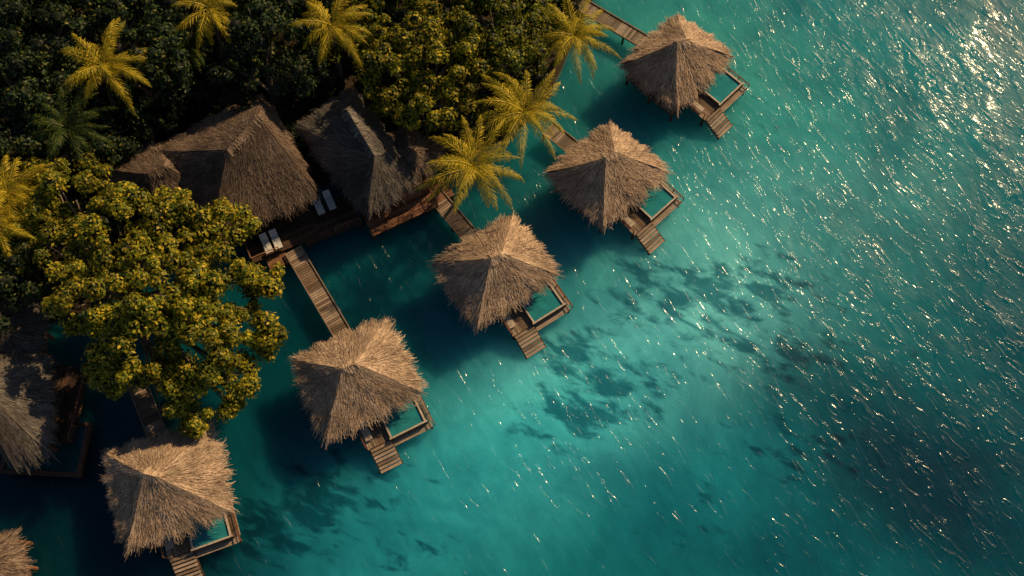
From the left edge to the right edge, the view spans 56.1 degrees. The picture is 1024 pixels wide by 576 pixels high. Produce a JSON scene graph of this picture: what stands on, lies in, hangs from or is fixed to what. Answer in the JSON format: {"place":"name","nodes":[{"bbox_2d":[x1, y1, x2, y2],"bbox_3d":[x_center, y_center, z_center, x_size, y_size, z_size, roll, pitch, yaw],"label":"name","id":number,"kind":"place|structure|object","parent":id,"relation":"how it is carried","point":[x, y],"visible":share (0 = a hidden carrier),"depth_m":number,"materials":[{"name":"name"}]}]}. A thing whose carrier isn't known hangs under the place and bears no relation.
{"place":"outdoors","nodes":[
{"label":"outdoors","id":0,"kind":"place"},
{"bbox_2d":[0,0,592,323],"bbox_3d":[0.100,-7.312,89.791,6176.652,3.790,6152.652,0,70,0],"label":"ground","id":1,"kind":"structure","parent":0,"point":[319,177],"depth_m":91.58,"materials":[{"name":"green plant"}]},
{"bbox_2d":[0,188,43,271],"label":"palm tree","id":2,"kind":"object","parent":1,"relation":"on","point":[2,222],"visible":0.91,"depth_m":79.28,"materials":[{"name":"palm fronds"},{"name":"bark"}]},
{"bbox_2d":[0,295,55,361],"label":"thatched roof","id":3,"kind":"structure","parent":1,"relation":"on","point":[29,333],"depth_m":80.64,"materials":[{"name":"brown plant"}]},
{"bbox_2d":[0,152,55,239],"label":"palm tree","id":4,"kind":"object","parent":1,"relation":"on","point":[7,194],"visible":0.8,"depth_m":80.42,"materials":[{"name":"palm fronds"},{"name":"bark"}]},
{"bbox_2d":[0,351,60,474],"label":"thatched lodge","id":5,"kind":"structure","parent":1,"relation":"on","point":[28,409],"depth_m":77.63,"materials":[{"name":"brown plant"}]},
{"bbox_2d":[0,236,60,335],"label":"broadleaf tree","id":6,"kind":"object","parent":1,"relation":"on","point":[30,289],"visible":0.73,"depth_m":78.81,"materials":[{"name":"green plant"}]},
{"bbox_2d":[0,0,105,115],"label":"broadleaf tree","id":7,"kind":"object","parent":1,"relation":"on","point":[28,68],"visible":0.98,"depth_m":83.28,"materials":[{"name":"green plant"}]},
{"bbox_2d":[19,83,115,161],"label":"palm tree","id":8,"kind":"object","parent":1,"relation":"on","point":[68,131],"visible":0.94,"depth_m":82.17,"materials":[{"name":"palm fronds"},{"name":"bark"}]},
{"bbox_2d":[54,365,89,443],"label":"wooden terrace","id":9,"kind":"structure","parent":1,"relation":"on","point":[73,383],"depth_m":81.28,"materials":[{"name":"brown wood"}]},
{"bbox_2d":[0,101,154,210],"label":"broadleaf tree","id":10,"kind":"object","parent":1,"relation":"on","point":[121,146],"visible":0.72,"depth_m":83.51,"materials":[{"name":"green plant"}]},
{"bbox_2d":[60,17,150,117],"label":"palm tree","id":11,"kind":"object","parent":1,"relation":"on","point":[105,69],"visible":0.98,"depth_m":81.90,"materials":[{"name":"palm fronds"},{"name":"bark"}]},
{"bbox_2d":[72,0,197,62],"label":"broadleaf tree","id":12,"kind":"object","parent":1,"relation":"on","point":[153,10],"visible":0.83,"depth_m":85.08,"materials":[{"name":"green plant"}]},
{"bbox_2d":[104,140,183,218],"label":"thatched lodge","id":13,"kind":"structure","parent":1,"relation":"on","point":[150,167],"depth_m":84.14,"materials":[{"name":"brown plant"}]},
{"bbox_2d":[2,152,288,440],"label":"broadleaf tree","id":14,"kind":"object","parent":1,"relation":"on","point":[185,310],"visible":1,"depth_m":76.55,"materials":[{"name":"green plant"}]},
{"bbox_2d":[102,20,194,117],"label":"broadleaf tree","id":15,"kind":"object","parent":1,"relation":"on","point":[176,71],"visible":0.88,"depth_m":83.85,"materials":[{"name":"green plant"}]},
{"bbox_2d":[154,23,216,87],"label":"broadleaf tree","id":16,"kind":"object","parent":1,"relation":"on","point":[192,42],"visible":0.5,"depth_m":86.10,"materials":[{"name":"green plant"}]},
{"bbox_2d":[171,0,238,61],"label":"palm tree","id":17,"kind":"object","parent":1,"relation":"on","point":[211,10],"visible":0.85,"depth_m":84.45,"materials":[{"name":"palm fronds"},{"name":"bark"}]},
{"bbox_2d":[158,93,325,248],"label":"thatched lodge","id":18,"kind":"structure","parent":1,"relation":"on","point":[253,159],"depth_m":83.31,"materials":[{"name":"brown plant"}]},
{"bbox_2d":[215,0,284,30],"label":"tree","id":19,"kind":"object","parent":1,"relation":"on","point":[242,5],"visible":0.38,"depth_m":85.57,"materials":[{"name":"green plant"}]},
{"bbox_2d":[203,0,338,111],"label":"broadleaf tree","id":20,"kind":"object","parent":1,"relation":"on","point":[253,21],"visible":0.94,"depth_m":84.33,"materials":[{"name":"green plant"}]},
{"bbox_2d":[266,252,289,271],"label":"wooden terrace","id":21,"kind":"structure","parent":1,"relation":"on","point":[281,258],"depth_m":85.92,"materials":[{"name":"brown wood"}]},
{"bbox_2d":[243,205,320,264],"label":"wooden terrace","id":22,"kind":"structure","parent":1,"relation":"on","point":[296,225],"depth_m":86.51,"materials":[{"name":"brown wood"}]},
{"bbox_2d":[258,232,273,255],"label":"sun lounger","id":23,"kind":"object","parent":22,"relation":"on","point":[265,242],"visible":1,"depth_m":85.70,"materials":[{"name":"white fabric"}]},
{"bbox_2d":[268,228,283,251],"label":"sun lounger","id":24,"kind":"object","parent":22,"relation":"on","point":[275,238],"visible":1,"depth_m":85.83,"materials":[{"name":"white fabric"}]},
{"bbox_2d":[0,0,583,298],"bbox_3d":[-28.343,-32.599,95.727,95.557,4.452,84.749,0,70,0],"label":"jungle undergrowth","id":25,"kind":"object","parent":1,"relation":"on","point":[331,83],"visible":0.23,"depth_m":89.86,"materials":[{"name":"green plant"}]},
{"bbox_2d":[285,0,372,86],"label":"palm tree","id":26,"kind":"object","parent":1,"relation":"on","point":[332,27],"visible":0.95,"depth_m":84.09,"materials":[{"name":"green plant"}]},
{"bbox_2d":[303,196,362,249],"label":"wooden terrace","id":27,"kind":"structure","parent":1,"relation":"on","point":[343,213],"depth_m":87.03,"materials":[{"name":"brown wood"}]},
{"bbox_2d":[312,199,325,216],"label":"sun lounger","id":28,"kind":"object","parent":27,"relation":"on","point":[319,208],"visible":0.62,"depth_m":86.96,"materials":[{"name":"white fabric"}]},
{"bbox_2d":[322,189,336,211],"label":"sun lounger","id":29,"kind":"object","parent":27,"relation":"on","point":[330,202],"visible":0.98,"depth_m":87.20,"materials":[{"name":"white fabric"}]},
{"bbox_2d":[292,87,421,221],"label":"thatched lodge","id":30,"kind":"structure","parent":1,"relation":"on","point":[356,152],"depth_m":84.39,"materials":[{"name":"brown plant"}]},
{"bbox_2d":[322,0,400,70],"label":"broadleaf tree","id":31,"kind":"object","parent":1,"relation":"on","point":[334,56],"visible":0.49,"depth_m":86.31,"materials":[{"name":"green plant"}]},
{"bbox_2d":[361,187,438,240],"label":"wooden terrace","id":32,"kind":"structure","parent":1,"relation":"on","point":[395,217],"depth_m":87.04,"materials":[{"name":"brown wood"}]},
{"bbox_2d":[401,178,433,202],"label":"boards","id":33,"kind":"object","parent":32,"relation":"on","point":[410,197],"visible":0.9,"depth_m":86.81,"materials":[{"name":"brown wood"}]},
{"bbox_2d":[388,124,448,184],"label":"thatched pavilion","id":34,"kind":"structure","parent":32,"relation":"on","point":[417,151],"depth_m":86.09,"materials":[{"name":"brown plant"}]},
{"bbox_2d":[351,0,492,131],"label":"broadleaf tree","id":35,"kind":"object","parent":1,"relation":"on","point":[404,103],"visible":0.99,"depth_m":83.66,"materials":[{"name":"green plant"}]},
{"bbox_2d":[428,174,453,202],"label":"wooden terrace","id":36,"kind":"structure","parent":1,"relation":"on","point":[449,193],"depth_m":88.05,"materials":[{"name":"brown wood"}]},
{"bbox_2d":[414,114,522,210],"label":"palm tree","id":37,"kind":"object","parent":1,"relation":"on","point":[457,163],"visible":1,"depth_m":80.24,"materials":[{"name":"green plant"}]},
{"bbox_2d":[431,0,567,102],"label":"broadleaf tree","id":38,"kind":"object","parent":1,"relation":"on","point":[493,43],"visible":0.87,"depth_m":84.52,"materials":[{"name":"green plant"}]},
{"bbox_2d":[471,69,575,169],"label":"palm tree","id":39,"kind":"object","parent":1,"relation":"on","point":[531,116],"visible":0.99,"depth_m":81.39,"materials":[{"name":"green plant"}]},
{"bbox_2d":[538,0,620,83],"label":"palm tree","id":40,"kind":"object","parent":1,"relation":"on","point":[573,28],"visible":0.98,"depth_m":84.80,"materials":[{"name":"palm leaves"},{"name":"bark"}]},
{"bbox_2d":[0,0,1023,575],"bbox_3d":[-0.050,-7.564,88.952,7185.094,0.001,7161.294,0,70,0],"label":"sea water","id":41,"kind":"structure","parent":0,"point":[792,344],"depth_m":83.89,"materials":[{"name":"teal liquid"}]},
{"bbox_2d":[0,527,38,575],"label":"thatched lodge","id":42,"kind":"structure","parent":41,"relation":"in","point":[14,559],"depth_m":74.51,"materials":[{"name":"brown plant"}]},
{"bbox_2d":[0,422,92,477],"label":"pool terrace","id":43,"kind":"structure","parent":41,"relation":"on","point":[71,458],"depth_m":79.80,"materials":[{"name":"wood"}]},
{"bbox_2d":[126,381,165,438],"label":"wooden walkway","id":44,"kind":"structure","parent":41,"relation":"on","point":[150,422],"depth_m":80.99,"materials":[{"name":"brown wood"}]},
{"bbox_2d":[99,418,242,575],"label":"thatched bungalow","id":45,"kind":"object","parent":41,"relation":"in","point":[168,487],"visible":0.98,"depth_m":75.69,"materials":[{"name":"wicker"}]},
{"bbox_2d":[284,245,350,338],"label":"wooden walkway","id":46,"kind":"structure","parent":41,"relation":"in","point":[332,305],"depth_m":84.67,"materials":[{"name":"brown wood"}]},
{"bbox_2d":[287,315,434,474],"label":"thatched bungalow","id":47,"kind":"object","parent":41,"relation":"in","point":[349,381],"visible":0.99,"depth_m":78.82,"materials":[{"name":"wicker"}]},
{"bbox_2d":[435,191,475,240],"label":"wooden walkway","id":48,"kind":"structure","parent":41,"relation":"on","point":[457,216],"depth_m":87.08,"materials":[{"name":"brown wood"}]},
{"bbox_2d":[425,212,572,358],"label":"thatched bungalow","id":49,"kind":"object","parent":41,"relation":"in","point":[503,266],"visible":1,"depth_m":82.16,"materials":[{"name":"wicker"}]},
{"bbox_2d":[542,122,578,153],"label":"wooden walkway","id":50,"kind":"structure","parent":41,"relation":"in","point":[561,140],"depth_m":89.86,"materials":[{"name":"brown wood"}]},
{"bbox_2d":[575,0,647,45],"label":"wooden walkway","id":51,"kind":"structure","parent":41,"relation":"on","point":[607,16],"depth_m":94.22,"materials":[{"name":"brown wood"}]},
{"bbox_2d":[540,121,683,254],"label":"thatched bungalow","id":52,"kind":"object","parent":41,"relation":"in","point":[601,178],"visible":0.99,"depth_m":85.25,"materials":[{"name":"plant"}]},
{"bbox_2d":[616,11,749,139],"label":"thatched bungalow","id":53,"kind":"object","parent":41,"relation":"in","point":[676,64],"visible":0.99,"depth_m":89.36,"materials":[{"name":"plant"}]}
]}

